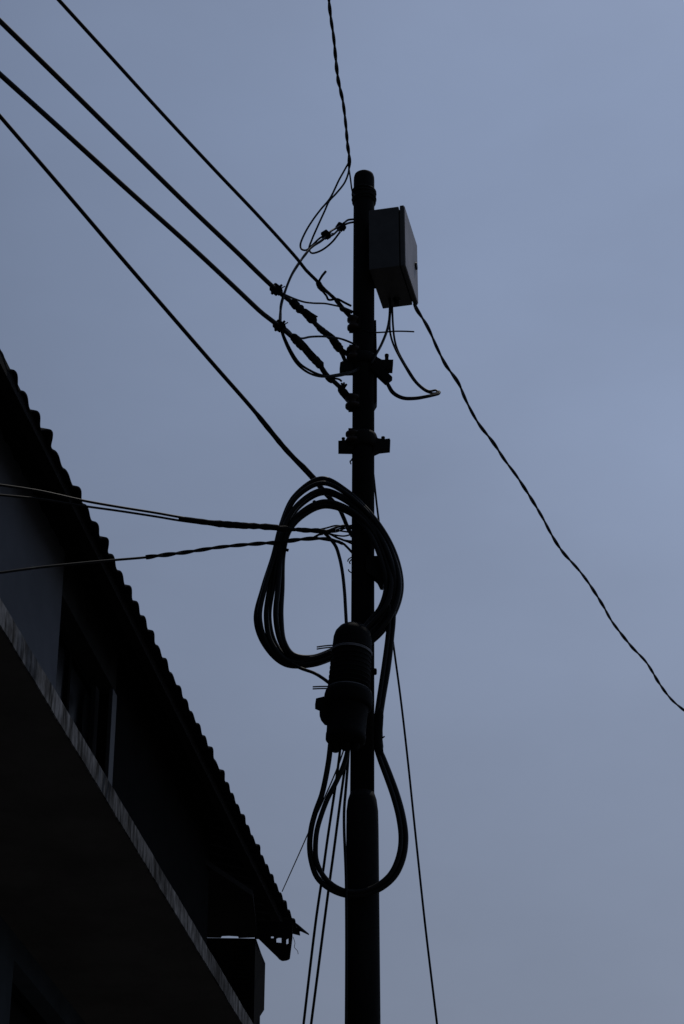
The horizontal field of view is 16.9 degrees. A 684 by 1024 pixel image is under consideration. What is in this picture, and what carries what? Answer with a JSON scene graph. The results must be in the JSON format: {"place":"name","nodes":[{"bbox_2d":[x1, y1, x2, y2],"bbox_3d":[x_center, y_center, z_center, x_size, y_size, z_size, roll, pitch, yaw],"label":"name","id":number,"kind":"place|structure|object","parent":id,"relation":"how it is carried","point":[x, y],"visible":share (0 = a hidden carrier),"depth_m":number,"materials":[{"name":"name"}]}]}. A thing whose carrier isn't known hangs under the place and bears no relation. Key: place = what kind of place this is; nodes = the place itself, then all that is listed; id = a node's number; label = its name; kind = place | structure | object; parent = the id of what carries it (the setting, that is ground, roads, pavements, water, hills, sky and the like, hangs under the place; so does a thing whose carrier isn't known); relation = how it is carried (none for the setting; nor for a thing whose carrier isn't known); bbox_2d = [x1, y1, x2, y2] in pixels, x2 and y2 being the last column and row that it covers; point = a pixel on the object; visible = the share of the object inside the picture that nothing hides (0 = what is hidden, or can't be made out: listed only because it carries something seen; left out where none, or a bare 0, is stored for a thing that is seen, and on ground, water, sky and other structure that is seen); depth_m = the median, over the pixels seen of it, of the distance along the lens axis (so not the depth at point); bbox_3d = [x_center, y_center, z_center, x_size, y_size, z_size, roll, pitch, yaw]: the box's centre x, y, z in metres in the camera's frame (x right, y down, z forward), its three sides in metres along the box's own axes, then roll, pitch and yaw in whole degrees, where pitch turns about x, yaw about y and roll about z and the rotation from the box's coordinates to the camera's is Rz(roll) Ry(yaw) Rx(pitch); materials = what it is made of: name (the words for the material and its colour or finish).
{"place":"outdoors","nodes":[
{"label":"outdoors","id":0,"kind":"place"},
{"bbox_2d":[0,0,683,1023],"label":"sky","id":1,"kind":"structure","parent":0,"point":[532,151],"materials":[{"name":"blue"}]},
{"bbox_3d":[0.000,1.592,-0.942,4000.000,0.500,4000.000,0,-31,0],"label":"ground","id":2,"kind":"structure","parent":0,"visible":0},
{"bbox_2d":[0,349,308,1023],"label":"building","id":3,"kind":"structure","parent":2,"relation":"on","point":[135,874],"depth_m":11.85,"materials":[{"name":"grey paint"}]},
{"bbox_2d":[9,982,46,1023],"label":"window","id":4,"kind":"structure","parent":3,"relation":"in","point":[22,1011],"depth_m":11.54,"materials":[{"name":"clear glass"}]},
{"bbox_2d":[55,627,116,784],"bbox_3d":[-1.482,1.621,12.554,0.202,1.990,1.225,-5,-31,8],"label":"window","id":5,"kind":"structure","parent":3,"relation":"in","point":[74,687],"depth_m":13.19,"materials":[{"name":"black glass"}]},
{"bbox_2d":[207,938,264,1023],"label":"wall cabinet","id":6,"kind":"object","parent":3,"relation":"attached to","point":[240,962],"depth_m":16.05,"materials":[{"name":"grey metal"}]},
{"bbox_2d":[282,751,343,891],"bbox_3d":[-0.217,1.936,13.809,0.021,1.642,6.065,2,-31,-4],"label":"roof wire","id":7,"kind":"object","parent":3,"relation":"attached to","point":[319,809],"visible":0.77,"depth_m":12.50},
{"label":"pavement","id":8,"kind":"structure","parent":0,"visible":0},
{"bbox_2d":[338,170,392,1023],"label":"utility pole","id":9,"kind":"object","parent":8,"relation":"on","point":[363,444],"visible":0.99,"depth_m":11.35,"materials":[{"name":"paint"}]},
{"bbox_2d":[0,71,348,399],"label":"overhead wire","id":10,"kind":"object","parent":9,"relation":"attached to","point":[279,326],"visible":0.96,"depth_m":10.84,"materials":[{"name":"black plastic"}]},
{"bbox_2d":[0,18,348,359],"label":"overhead wire","id":11,"kind":"object","parent":9,"relation":"attached to","point":[275,289],"visible":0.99,"depth_m":10.97,"materials":[{"name":"black plastic"}]},
{"bbox_2d":[0,114,351,536],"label":"overhead wire","id":12,"kind":"object","parent":9,"relation":"attached to","point":[303,467],"visible":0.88,"depth_m":11.81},
{"bbox_2d":[0,536,352,573],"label":"service wire","id":13,"kind":"object","parent":9,"relation":"attached to","point":[203,549],"visible":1,"depth_m":11.05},
{"bbox_2d":[0,484,353,541],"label":"service wire","id":14,"kind":"object","parent":9,"relation":"attached to","point":[244,525],"visible":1,"depth_m":11.17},
{"bbox_2d":[0,494,353,544],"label":"service wire","id":15,"kind":"object","parent":9,"relation":"attached to","point":[122,511],"visible":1,"depth_m":11.00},
{"bbox_2d":[57,0,353,316],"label":"overhead wire","id":16,"kind":"object","parent":9,"relation":"attached to","point":[325,291],"visible":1,"depth_m":11.16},
{"bbox_2d":[283,293,351,311],"bbox_3d":[-0.124,-1.079,11.880,0.016,0.298,0.653,-18,-35,27],"label":"jumper wire","id":17,"kind":"object","parent":9,"relation":"attached to","point":[293,298],"visible":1,"depth_m":11.86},
{"bbox_2d":[278,218,359,377],"bbox_3d":[-0.141,-1.228,11.962,0.098,1.207,0.731,-19,-35,29],"label":"tap cable","id":18,"kind":"object","parent":9,"relation":"attached to","point":[339,226],"visible":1,"depth_m":11.79,"materials":[{"name":"black plastic"}]},
{"bbox_2d":[286,328,356,344],"bbox_3d":[-0.107,-0.892,11.772,0.024,0.280,0.663,-19,-35,29],"label":"jumper wire","id":19,"kind":"object","parent":9,"relation":"attached to","point":[323,336],"visible":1,"depth_m":11.82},
{"bbox_2d":[299,0,356,253],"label":"twisted service wire","id":20,"kind":"object","parent":9,"relation":"attached to","point":[332,196],"visible":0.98,"depth_m":12.32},
{"bbox_2d":[254,476,403,668],"bbox_3d":[-0.064,0.279,11.343,0.736,1.097,0.085,0,-31,0],"label":"cable coil","id":21,"kind":"object","parent":9,"relation":"attached to","point":[376,623],"visible":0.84,"depth_m":11.31,"materials":[{"name":"black rubber"}]},
{"bbox_2d":[289,661,328,683],"bbox_3d":[-0.151,0.767,10.985,0.222,0.172,0.018,-13,-33,22],"label":"link cable","id":22,"kind":"object","parent":21,"relation":"attached to","point":[324,679],"visible":1,"depth_m":10.98,"materials":[{"name":"black rubber"}]},
{"bbox_2d":[307,603,407,898],"bbox_3d":[0.075,1.085,10.823,0.469,1.519,0.105,2,-31,-3],"label":"looped cable","id":23,"kind":"object","parent":21,"relation":"hanging from","point":[327,887],"visible":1,"depth_m":10.64,"materials":[{"name":"black rubber"}]},
{"bbox_2d":[313,604,402,894],"bbox_3d":[0.075,1.075,10.812,0.417,1.500,0.115,0,-31,0],"label":"looped cable","id":24,"kind":"object","parent":21,"relation":"hanging from","point":[378,884],"visible":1,"depth_m":10.65,"materials":[{"name":"black rubber"}]},
{"bbox_2d":[374,708,384,754],"bbox_3d":[0.173,1.040,10.886,0.047,0.247,0.048,-24,-38,35],"label":"tape sleeve","id":25,"kind":"object","parent":24,"relation":"attached to","point":[378,743],"visible":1,"depth_m":10.87,"materials":[{"name":"black plastic"}]},
{"bbox_2d":[313,622,372,752],"bbox_3d":[0.020,0.832,10.912,0.256,0.675,0.232,-21,-37,32],"label":"splice closure","id":26,"kind":"object","parent":9,"relation":"attached to","point":[343,704],"visible":1,"depth_m":10.81,"materials":[{"name":"black plastic"}]},
{"bbox_2d":[302,746,341,1023],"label":"drop cable","id":27,"kind":"object","parent":26,"relation":"hanging from","point":[319,894],"visible":0.94,"depth_m":10.74,"materials":[{"name":"black rubber"}]},
{"bbox_2d":[310,767,345,1023],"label":"drop cable","id":28,"kind":"object","parent":26,"relation":"hanging from","point":[327,898],"visible":0.94,"depth_m":10.74,"materials":[{"name":"black rubber"}]},
{"bbox_2d":[323,533,347,622],"bbox_3d":[-0.026,0.327,11.309,0.169,0.590,0.047,-24,-38,34],"label":"drop cable","id":29,"kind":"object","parent":26,"relation":"attached to","point":[343,579],"visible":1,"depth_m":11.29,"materials":[{"name":"black rubber"}]},
{"bbox_2d":[343,754,349,1023],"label":"pole cable","id":30,"kind":"object","parent":9,"relation":"attached to","point":[346,900],"visible":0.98,"depth_m":10.43,"materials":[{"name":"black rubber"}]},
{"bbox_2d":[363,329,413,332],"bbox_3d":[0.246,-0.953,12.165,0.288,0.068,0.016,10,-32,-17],"label":"wire stub","id":31,"kind":"object","parent":9,"relation":"attached to","point":[387,331],"visible":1,"depth_m":12.16,"materials":[{"name":"black rubber"}]},
{"bbox_2d":[369,205,417,308],"bbox_3d":[0.275,-1.357,12.422,0.221,0.437,0.366,-7,-31,11],"label":"junction box","id":32,"kind":"object","parent":9,"relation":"attached to","point":[393,267],"visible":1,"depth_m":12.30,"materials":[{"name":"grey metal"}]},
{"bbox_2d":[370,298,390,365],"bbox_3d":[0.210,-1.009,12.234,0.030,0.656,0.208,-19,-35,28],"label":"box cable","id":33,"kind":"object","parent":32,"relation":"attached to","point":[384,336],"visible":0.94,"depth_m":12.21,"materials":[{"name":"black rubber"}]},
{"bbox_2d":[370,306,440,399],"bbox_3d":[0.331,-0.853,12.143,0.369,0.689,0.176,0,-31,0],"label":"hanging cable","id":34,"kind":"object","parent":32,"relation":"hanging from","point":[381,374],"visible":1,"depth_m":11.98,"materials":[{"name":"black plastic"}]},
{"bbox_2d":[400,205,417,304],"bbox_3d":[0.366,-1.383,12.413,0.037,0.402,0.366,-6,-31,11],"label":"door","id":35,"kind":"structure","parent":32,"relation":"in","point":[408,246],"depth_m":12.34,"materials":[{"name":"grey metal"}]},
{"bbox_2d":[413,302,683,710],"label":"twisted service wire","id":36,"kind":"object","parent":32,"relation":"attached to","point":[457,381],"visible":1,"depth_m":14.14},
{"bbox_2d":[374,474,437,1023],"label":"stay wire","id":37,"kind":"object","parent":9,"relation":"attached to","point":[418,862],"visible":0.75,"depth_m":10.81,"materials":[{"name":"black metal"}]}
]}

